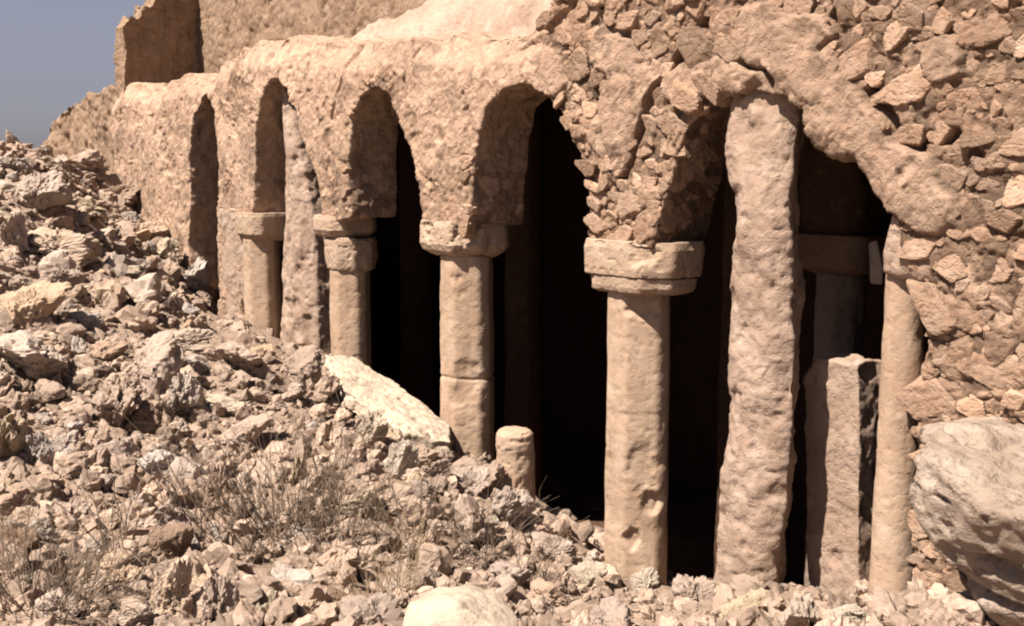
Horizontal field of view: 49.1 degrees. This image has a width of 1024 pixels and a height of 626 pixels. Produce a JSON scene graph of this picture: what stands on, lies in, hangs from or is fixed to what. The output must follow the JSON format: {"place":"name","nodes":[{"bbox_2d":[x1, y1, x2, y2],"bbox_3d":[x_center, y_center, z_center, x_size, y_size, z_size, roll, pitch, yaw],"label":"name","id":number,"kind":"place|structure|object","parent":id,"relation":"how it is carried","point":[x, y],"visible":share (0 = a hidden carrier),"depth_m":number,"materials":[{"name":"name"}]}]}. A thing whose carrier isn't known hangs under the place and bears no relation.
{"place":"outdoors","nodes":[
{"label":"outdoors","id":0,"kind":"place"},
{"bbox_2d":[0,0,144,147],"label":"sky","id":1,"kind":"structure","parent":0,"point":[53,53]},
{"bbox_2d":[323,531,416,597],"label":"dry grass","id":2,"kind":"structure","parent":0,"point":[366,587],"depth_m":5.04,"materials":[{"name":"plant"}]},
{"bbox_2d":[0,145,999,625],"bbox_3d":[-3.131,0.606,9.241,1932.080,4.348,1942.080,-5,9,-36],"label":"ground","id":3,"kind":"structure","parent":0,"point":[222,333],"depth_m":7.80,"materials":[{"name":"stone"}]},
{"bbox_2d":[0,413,28,456],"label":"rock","id":4,"kind":"object","parent":3,"relation":"on","point":[14,432],"visible":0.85,"depth_m":6.73,"materials":[{"name":"beige stone"}]},
{"bbox_2d":[0,210,29,251],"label":"rock","id":5,"kind":"object","parent":3,"relation":"on","point":[13,229],"visible":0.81,"depth_m":10.19,"materials":[{"name":"stone"}]},
{"bbox_2d":[0,154,34,174],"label":"rock","id":6,"kind":"object","parent":3,"relation":"on","point":[10,161],"visible":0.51,"depth_m":12.33,"materials":[{"name":"grey stone"}]},
{"bbox_2d":[0,488,39,516],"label":"rock","id":7,"kind":"object","parent":3,"relation":"on","point":[15,498],"visible":0.56,"depth_m":5.89,"materials":[{"name":"stone"}]},
{"bbox_2d":[0,524,39,553],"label":"rock","id":8,"kind":"object","parent":3,"relation":"on","point":[29,530],"visible":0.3,"depth_m":5.32,"materials":[{"name":"brown stone"}]},
{"bbox_2d":[6,586,43,612],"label":"rock","id":9,"kind":"object","parent":3,"relation":"on","point":[21,602],"visible":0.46,"depth_m":4.60,"materials":[{"name":"stone"}]},
{"bbox_2d":[7,505,52,525],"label":"rock","id":10,"kind":"object","parent":3,"relation":"on","point":[40,512],"visible":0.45,"depth_m":5.74,"materials":[{"name":"stone"}]},
{"bbox_2d":[0,330,67,379],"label":"rock","id":11,"kind":"object","parent":3,"relation":"on","point":[31,355],"visible":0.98,"depth_m":7.92,"materials":[{"name":"grey stone"}]},
{"bbox_2d":[0,279,71,328],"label":"rock","id":12,"kind":"object","parent":3,"relation":"on","point":[23,306],"visible":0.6,"depth_m":8.62,"materials":[{"name":"beige stone"}]},
{"bbox_2d":[24,431,55,463],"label":"rock","id":13,"kind":"object","parent":3,"relation":"on","point":[39,446],"visible":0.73,"depth_m":6.78,"materials":[{"name":"grey stone"}]},
{"bbox_2d":[14,170,72,210],"bbox_3d":[-4.799,-1.229,11.466,0.536,0.466,0.593,-5,9,-36],"label":"rock","id":14,"kind":"object","parent":3,"relation":"on","point":[42,191],"visible":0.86,"depth_m":11.31,"materials":[{"name":"grey stone"}]},
{"bbox_2d":[29,517,60,541],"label":"rock","id":15,"kind":"object","parent":3,"relation":"on","point":[49,528],"visible":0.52,"depth_m":5.53,"materials":[{"name":"grey stone"}]},
{"bbox_2d":[40,381,65,401],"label":"rock","id":16,"kind":"object","parent":3,"relation":"on","point":[53,390],"visible":1,"depth_m":7.67,"materials":[{"name":"stone"}]},
{"bbox_2d":[38,156,71,181],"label":"rock","id":17,"kind":"object","parent":3,"relation":"on","point":[50,165],"visible":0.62,"depth_m":13.26,"materials":[{"name":"stone"}]},
{"bbox_2d":[38,250,75,273],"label":"rock","id":18,"kind":"object","parent":3,"relation":"on","point":[62,259],"visible":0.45,"depth_m":9.87,"materials":[{"name":"stone"}]},
{"bbox_2d":[35,587,78,617],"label":"rock","id":19,"kind":"object","parent":3,"relation":"on","point":[59,593],"visible":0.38,"depth_m":4.54,"materials":[{"name":"stone"}]},
{"bbox_2d":[40,267,86,289],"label":"rock","id":20,"kind":"object","parent":3,"relation":"on","point":[71,276],"visible":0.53,"depth_m":9.58,"materials":[{"name":"stone"}]},
{"bbox_2d":[27,227,102,266],"bbox_3d":[-4.160,-0.620,10.404,0.707,0.363,0.504,3,15,1],"label":"rock","id":21,"kind":"object","parent":3,"relation":"on","point":[81,250],"visible":0.87,"depth_m":10.25,"materials":[{"name":"beige stone"}]},
{"bbox_2d":[51,429,79,453],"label":"rock","id":22,"kind":"object","parent":3,"relation":"on","point":[65,443],"visible":0.58,"depth_m":6.92,"materials":[{"name":"grey stone"}]},
{"bbox_2d":[56,297,77,317],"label":"rock","id":23,"kind":"object","parent":3,"relation":"on","point":[65,307],"visible":0.52,"depth_m":9.09,"materials":[{"name":"stone"}]},
{"bbox_2d":[53,499,92,514],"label":"rock","id":24,"kind":"object","parent":3,"relation":"on","point":[72,506],"visible":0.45,"depth_m":5.92,"materials":[{"name":"stone"}]},
{"bbox_2d":[42,84,117,174],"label":"ruined wall","id":25,"kind":"structure","parent":3,"relation":"on","point":[86,123],"depth_m":16.68,"materials":[{"name":"stone"}]},
{"bbox_2d":[68,310,103,329],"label":"rock","id":26,"kind":"object","parent":3,"relation":"on","point":[87,320],"visible":0.73,"depth_m":8.89,"materials":[{"name":"grey stone"}]},
{"bbox_2d":[70,197,107,217],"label":"rock","id":27,"kind":"object","parent":3,"relation":"on","point":[81,204],"visible":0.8,"depth_m":11.92,"materials":[{"name":"beige stone"}]},
{"bbox_2d":[70,149,109,181],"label":"rock","id":28,"kind":"object","parent":3,"relation":"on","point":[90,161],"visible":0.48,"depth_m":14.44,"materials":[{"name":"stone"}]},
{"bbox_2d":[0,490,183,625],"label":"dry bush","id":29,"kind":"object","parent":3,"relation":"on","point":[60,581],"visible":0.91,"depth_m":4.73,"materials":[{"name":"plant"}]},
{"bbox_2d":[0,543,183,625],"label":"dry bush","id":30,"kind":"object","parent":3,"relation":"on","point":[103,609],"visible":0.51,"depth_m":4.75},
{"bbox_2d":[88,340,127,360],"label":"rock","id":31,"kind":"object","parent":3,"relation":"on","point":[106,350],"visible":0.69,"depth_m":8.48,"materials":[{"name":"stone"}]},
{"bbox_2d":[94,279,126,305],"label":"rock","id":32,"kind":"object","parent":3,"relation":"on","point":[115,286],"visible":0.58,"depth_m":9.54,"materials":[{"name":"beige stone"}]},
{"bbox_2d":[91,377,140,427],"bbox_3d":[-2.747,0.669,7.704,0.321,0.494,0.340,10,8,-10],"label":"rock","id":33,"kind":"object","parent":3,"relation":"on","point":[111,404],"visible":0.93,"depth_m":7.61,"materials":[{"name":"stone"}]},
{"bbox_2d":[104,251,127,276],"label":"rock","id":34,"kind":"object","parent":3,"relation":"on","point":[116,262],"visible":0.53,"depth_m":10.42,"materials":[{"name":"stone"}]},
{"bbox_2d":[97,550,134,572],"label":"rock","id":35,"kind":"object","parent":3,"relation":"on","point":[103,565],"visible":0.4,"depth_m":5.22,"materials":[{"name":"beige stone"}]},
{"bbox_2d":[93,437,140,456],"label":"rock","id":36,"kind":"object","parent":3,"relation":"on","point":[123,444],"visible":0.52,"depth_m":7.00,"materials":[{"name":"stone"}]},
{"bbox_2d":[20,438,214,554],"bbox_3d":[-1.928,0.905,5.488,0.609,0.627,0.820,3,8,25],"label":"dry weed","id":37,"kind":"object","parent":3,"relation":"on","point":[125,535],"visible":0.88,"depth_m":5.45,"materials":[{"name":"plant"}]},
{"bbox_2d":[97,172,139,207],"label":"rock","id":38,"kind":"object","parent":3,"relation":"on","point":[126,187],"visible":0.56,"depth_m":14.54,"materials":[{"name":"stone"}]},
{"bbox_2d":[106,564,143,585],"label":"rock","id":39,"kind":"object","parent":3,"relation":"on","point":[129,568],"visible":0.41,"depth_m":5.05,"materials":[{"name":"beige stone"}]},
{"bbox_2d":[114,305,157,333],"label":"rock","id":40,"kind":"object","parent":3,"relation":"on","point":[136,319],"visible":1,"depth_m":9.10,"materials":[{"name":"stone"}]},
{"bbox_2d":[118,602,156,625],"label":"rock","id":41,"kind":"object","parent":3,"relation":"on","point":[137,619],"visible":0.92,"depth_m":4.56,"materials":[{"name":"beige stone"}]},
{"bbox_2d":[119,515,162,539],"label":"rock","id":42,"kind":"object","parent":3,"relation":"on","point":[149,521],"visible":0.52,"depth_m":5.83,"materials":[{"name":"beige stone"}]},
{"bbox_2d":[124,400,162,433],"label":"rock","id":43,"kind":"object","parent":3,"relation":"on","point":[147,412],"visible":0.98,"depth_m":7.69,"materials":[{"name":"brown stone"}]},
{"bbox_2d":[125,273,162,303],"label":"rock","id":44,"kind":"object","parent":3,"relation":"on","point":[146,288],"visible":0.77,"depth_m":9.72,"materials":[{"name":"beige stone"}]},
{"bbox_2d":[139,221,168,239],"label":"rock","id":45,"kind":"object","parent":3,"relation":"on","point":[158,230],"visible":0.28,"depth_m":13.70,"materials":[{"name":"stone"}]},
{"bbox_2d":[136,449,173,473],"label":"rock","id":46,"kind":"object","parent":3,"relation":"on","point":[145,464],"visible":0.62,"depth_m":6.76,"materials":[{"name":"grey stone"}]},
{"bbox_2d":[131,330,185,398],"bbox_3d":[-2.631,0.399,8.308,0.460,0.522,0.350,5,9,35],"label":"rock","id":47,"kind":"object","parent":3,"relation":"on","point":[159,357],"visible":0.88,"depth_m":8.18,"materials":[{"name":"stone"}]},
{"bbox_2d":[157,237,180,264],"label":"rock","id":48,"kind":"object","parent":3,"relation":"on","point":[167,247],"visible":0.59,"depth_m":13.15,"materials":[{"name":"beige stone"}]},
{"bbox_2d":[149,557,193,616],"bbox_3d":[-1.476,1.210,4.825,0.214,0.308,0.287,2,4,-9],"label":"rock","id":49,"kind":"object","parent":3,"relation":"on","point":[173,593],"visible":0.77,"depth_m":4.80,"materials":[{"name":"beige stone"}]},
{"bbox_2d":[148,523,194,559],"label":"rock","id":50,"kind":"object","parent":3,"relation":"on","point":[176,544],"visible":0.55,"depth_m":5.58,"materials":[{"name":"brown stone"}]},
{"bbox_2d":[159,294,186,318],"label":"rock","id":51,"kind":"object","parent":3,"relation":"on","point":[171,305],"visible":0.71,"depth_m":9.58,"materials":[{"name":"brown stone"}]},
{"bbox_2d":[153,503,194,525],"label":"rock","id":52,"kind":"object","parent":3,"relation":"on","point":[164,521],"visible":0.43,"depth_m":6.16,"materials":[{"name":"stone"}]},
{"bbox_2d":[145,328,214,354],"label":"rock","id":53,"kind":"object","parent":3,"relation":"on","point":[195,340],"visible":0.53,"depth_m":8.95,"materials":[{"name":"beige stone"}]},
{"bbox_2d":[124,415,235,527],"bbox_3d":[-1.962,0.914,6.226,0.842,0.637,0.482,5,9,35],"label":"dry weed","id":54,"kind":"object","parent":3,"relation":"on","point":[174,488],"visible":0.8,"depth_m":6.18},
{"bbox_2d":[162,452,208,484],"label":"rock","id":55,"kind":"object","parent":3,"relation":"on","point":[174,464],"visible":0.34,"depth_m":6.72,"materials":[{"name":"stone"}]},
{"bbox_2d":[166,371,205,413],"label":"rock","id":56,"kind":"object","parent":3,"relation":"on","point":[186,391],"visible":0.98,"depth_m":7.99,"materials":[{"name":"grey stone"}]},
{"bbox_2d":[183,257,209,291],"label":"rock","id":57,"kind":"object","parent":3,"relation":"on","point":[196,276],"visible":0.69,"depth_m":13.07,"materials":[{"name":"grey stone"}]},
{"bbox_2d":[186,355,212,375],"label":"rock","id":58,"kind":"object","parent":3,"relation":"on","point":[199,364],"visible":0.92,"depth_m":8.60,"materials":[{"name":"grey stone"}]},
{"bbox_2d":[191,564,213,587],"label":"rock","id":59,"kind":"object","parent":3,"relation":"on","point":[206,572],"visible":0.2,"depth_m":5.30,"materials":[{"name":"beige stone"}]},
{"bbox_2d":[202,463,230,519],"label":"rock","id":60,"kind":"object","parent":3,"relation":"on","point":[218,476],"visible":0.49,"depth_m":6.50,"materials":[{"name":"stone"}]},
{"bbox_2d":[201,572,239,622],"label":"rock","id":61,"kind":"object","parent":3,"relation":"on","point":[221,595],"visible":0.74,"depth_m":4.75,"materials":[{"name":"stone"}]},
{"bbox_2d":[126,458,325,562],"bbox_3d":[-1.428,1.060,5.975,0.959,0.576,1.063,-5,9,-36],"label":"dry bush","id":62,"kind":"object","parent":3,"relation":"on","point":[266,533],"visible":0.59,"depth_m":5.98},
{"bbox_2d":[206,393,256,414],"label":"rock","id":63,"kind":"object","parent":3,"relation":"on","point":[231,405],"visible":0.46,"depth_m":8.13,"materials":[{"name":"beige stone"}]},
{"bbox_2d":[213,340,265,371],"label":"rock","id":64,"kind":"object","parent":3,"relation":"on","point":[238,355],"visible":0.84,"depth_m":8.69,"materials":[{"name":"stone"}]},
{"bbox_2d":[217,411,274,456],"bbox_3d":[-1.829,0.857,7.652,0.516,0.277,0.355,-13,4,9],"label":"rock","id":65,"kind":"object","parent":3,"relation":"on","point":[262,422],"visible":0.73,"depth_m":7.55,"materials":[{"name":"stone"}]},
{"bbox_2d":[250,344,275,356],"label":"rock","id":66,"kind":"object","parent":3,"relation":"on","point":[260,350],"visible":0.4,"depth_m":9.07,"materials":[{"name":"beige stone"}]},
{"bbox_2d":[131,368,401,546],"bbox_3d":[-1.339,0.794,6.350,1.556,0.940,1.299,-2,8,-16],"label":"dry bush","id":67,"kind":"object","parent":3,"relation":"on","point":[282,491],"visible":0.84,"depth_m":6.31,"materials":[{"name":"plant"}]},
{"bbox_2d":[271,561,313,585],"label":"rock","id":68,"kind":"object","parent":3,"relation":"on","point":[282,571],"visible":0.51,"depth_m":5.25,"materials":[{"name":"grey stone"}]},
{"bbox_2d":[290,454,305,484],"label":"rock","id":69,"kind":"object","parent":3,"relation":"on","point":[295,479],"visible":0.62,"depth_m":6.98,"materials":[{"name":"beige stone"}]},
{"bbox_2d":[282,344,326,388],"bbox_3d":[-1.680,0.438,8.979,0.407,0.345,0.300,6,9,38],"label":"rock","id":70,"kind":"object","parent":3,"relation":"on","point":[309,360],"visible":0.86,"depth_m":8.87,"materials":[{"name":"stone"}]},
{"bbox_2d":[176,413,468,563],"bbox_3d":[-0.979,0.918,6.090,1.379,0.813,1.438,-5,9,-36],"label":"dry bush","id":71,"kind":"object","parent":3,"relation":"on","point":[338,524],"visible":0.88,"depth_m":6.10,"materials":[{"name":"plant"}]},
{"bbox_2d":[283,390,368,526],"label":"dry weed","id":72,"kind":"object","parent":3,"relation":"on","point":[317,470],"visible":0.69,"depth_m":6.65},
{"bbox_2d":[313,538,360,569],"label":"rock","id":73,"kind":"object","parent":3,"relation":"on","point":[339,551],"visible":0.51,"depth_m":5.62,"materials":[{"name":"stone"}]},
{"bbox_2d":[338,484,384,521],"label":"rock","id":74,"kind":"object","parent":3,"relation":"on","point":[376,501],"visible":0.62,"depth_m":6.72,"materials":[{"name":"beige stone"}]},
{"bbox_2d":[344,519,390,542],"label":"rock","id":75,"kind":"object","parent":3,"relation":"on","point":[362,523],"visible":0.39,"depth_m":6.33,"materials":[{"name":"stone"}]},
{"bbox_2d":[338,591,402,625],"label":"rock","id":76,"kind":"object","parent":3,"relation":"on","point":[378,607],"visible":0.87,"depth_m":4.84,"materials":[{"name":"stone"}]},
{"bbox_2d":[356,409,388,447],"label":"rock","id":77,"kind":"object","parent":3,"relation":"on","point":[379,421],"visible":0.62,"depth_m":7.82,"materials":[{"name":"beige stone"}]},
{"bbox_2d":[323,355,450,451],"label":"stone slab","id":78,"kind":"structure","parent":3,"relation":"on","point":[392,399],"depth_m":8.86,"materials":[{"name":"stone"}]},
{"bbox_2d":[383,438,418,476],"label":"rock","id":79,"kind":"object","parent":3,"relation":"on","point":[406,447],"visible":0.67,"depth_m":7.37,"materials":[{"name":"beige stone"}]},
{"bbox_2d":[335,426,479,548],"bbox_3d":[-0.646,1.040,6.232,0.737,0.754,1.108,-5,9,-36],"label":"dry weed","id":80,"kind":"object","parent":3,"relation":"on","point":[399,517],"visible":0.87,"depth_m":6.33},
{"bbox_2d":[360,500,455,596],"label":"dry grass","id":81,"kind":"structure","parent":3,"relation":"on","point":[413,571],"depth_m":5.54,"materials":[{"name":"plant"}]},
{"bbox_2d":[409,478,436,498],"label":"rock","id":82,"kind":"object","parent":3,"relation":"on","point":[425,486],"visible":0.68,"depth_m":6.93,"materials":[{"name":"stone"}]},
{"bbox_2d":[422,458,452,477],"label":"rock","id":83,"kind":"object","parent":3,"relation":"on","point":[429,468],"visible":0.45,"depth_m":7.38,"materials":[{"name":"stone"}]},
{"bbox_2d":[411,493,485,555],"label":"dry grass","id":84,"kind":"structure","parent":3,"relation":"on","point":[453,537],"depth_m":6.49,"materials":[{"name":"plant"}]},
{"bbox_2d":[402,584,518,625],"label":"boulder","id":85,"kind":"object","parent":3,"relation":"on","point":[468,605],"visible":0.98,"depth_m":4.86,"materials":[{"name":"beige stone"}]},
{"bbox_2d":[451,465,490,495],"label":"rock","id":86,"kind":"object","parent":3,"relation":"on","point":[476,476],"visible":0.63,"depth_m":7.50,"materials":[{"name":"stone"}]},
{"bbox_2d":[451,493,499,542],"bbox_3d":[-0.242,1.273,6.867,0.248,0.359,0.274,6,9,39],"label":"rock","id":87,"kind":"object","parent":3,"relation":"on","point":[460,502],"visible":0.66,"depth_m":6.80,"materials":[{"name":"stone"}]},
{"bbox_2d":[409,459,562,568],"bbox_3d":[-0.104,1.160,6.487,1.011,0.675,0.757,3,8,23],"label":"dry weed","id":88,"kind":"object","parent":3,"relation":"on","point":[483,542],"visible":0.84,"depth_m":6.51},
{"bbox_2d":[0,130,996,625],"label":"rubble","id":89,"kind":"object","parent":3,"relation":"on","point":[940,604],"visible":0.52,"depth_m":6.72,"materials":[{"name":"stone"}]},
{"bbox_2d":[485,572,517,598],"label":"rock","id":90,"kind":"object","parent":3,"relation":"on","point":[508,584],"visible":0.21,"depth_m":5.93,"materials":[{"name":"stone"}]},
{"bbox_2d":[488,559,532,585],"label":"rock","id":91,"kind":"object","parent":3,"relation":"on","point":[499,567],"visible":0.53,"depth_m":6.32,"materials":[{"name":"stone"}]},
{"bbox_2d":[491,485,535,525],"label":"rock","id":92,"kind":"object","parent":3,"relation":"on","point":[500,506],"visible":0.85,"depth_m":7.26,"materials":[{"name":"stone"}]},
{"bbox_2d":[496,426,535,500],"bbox_3d":[0.022,1.157,8.059,0.292,0.673,0.288,-5,9,-36],"label":"column drum","id":93,"kind":"object","parent":3,"relation":"on","point":[515,450],"depth_m":7.93,"materials":[{"name":"stone"}]},
{"bbox_2d":[452,484,589,589],"bbox_3d":[0.096,1.327,6.364,0.841,0.598,0.811,-5,9,-36],"label":"dry weed","id":94,"kind":"object","parent":3,"relation":"on","point":[535,576],"visible":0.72,"depth_m":6.48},
{"bbox_2d":[530,595,557,624],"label":"rock","id":95,"kind":"object","parent":3,"relation":"on","point":[543,605],"visible":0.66,"depth_m":5.52,"materials":[{"name":"stone"}]},
{"bbox_2d":[524,577,569,607],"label":"rock","id":96,"kind":"object","parent":3,"relation":"on","point":[539,586],"visible":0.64,"depth_m":6.04,"materials":[{"name":"stone"}]},
{"bbox_2d":[526,531,577,561],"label":"rock","id":97,"kind":"object","parent":3,"relation":"on","point":[539,537],"visible":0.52,"depth_m":7.26,"materials":[{"name":"stone"}]},
{"bbox_2d":[111,0,1023,595],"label":"ruined arcade","id":98,"kind":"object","parent":3,"relation":"on","point":[649,246],"visible":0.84,"depth_m":7.49,"materials":[{"name":"stone"}]},
{"bbox_2d":[568,559,607,587],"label":"rock","id":99,"kind":"object","parent":3,"relation":"on","point":[585,572],"visible":0.65,"depth_m":7.08,"materials":[{"name":"beige stone"}]},
{"bbox_2d":[590,595,631,625],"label":"rock","id":100,"kind":"object","parent":3,"relation":"on","point":[607,611],"visible":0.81,"depth_m":5.39,"materials":[{"name":"stone"}]},
{"bbox_2d":[629,566,659,591],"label":"rock","id":101,"kind":"object","parent":3,"relation":"on","point":[647,578],"visible":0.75,"depth_m":7.29,"materials":[{"name":"beige stone"}]},
{"bbox_2d":[628,597,667,612],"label":"rock","id":102,"kind":"object","parent":3,"relation":"on","point":[656,606],"visible":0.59,"depth_m":6.39,"materials":[{"name":"stone"}]},
{"bbox_2d":[671,573,715,601],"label":"rock","id":103,"kind":"object","parent":3,"relation":"on","point":[701,588],"visible":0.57,"depth_m":6.50,"materials":[{"name":"stone"}]},
{"bbox_2d":[719,587,769,620],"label":"rock","id":104,"kind":"object","parent":3,"relation":"on","point":[752,598],"visible":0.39,"depth_m":5.89,"materials":[{"name":"beige stone"}]},
{"bbox_2d":[777,592,820,625],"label":"rock","id":105,"kind":"object","parent":3,"relation":"on","point":[801,610],"visible":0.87,"depth_m":5.26,"materials":[{"name":"beige stone"}]},
{"bbox_2d":[803,353,880,595],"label":"broken pillar","id":106,"kind":"structure","parent":3,"relation":"on","point":[842,400],"depth_m":6.37,"materials":[{"name":"stone"}]},
{"bbox_2d":[831,603,868,621],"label":"rock","id":107,"kind":"object","parent":3,"relation":"on","point":[856,612],"visible":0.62,"depth_m":5.17,"materials":[{"name":"beige stone"}]},
{"bbox_2d":[910,415,1023,625],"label":"boulder","id":108,"kind":"object","parent":3,"relation":"on","point":[967,492],"visible":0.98,"depth_m":4.53,"materials":[{"name":"stone"}]},
{"bbox_2d":[371,339,806,585],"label":"floor","id":109,"kind":"structure","parent":0,"point":[573,474],"depth_m":12.93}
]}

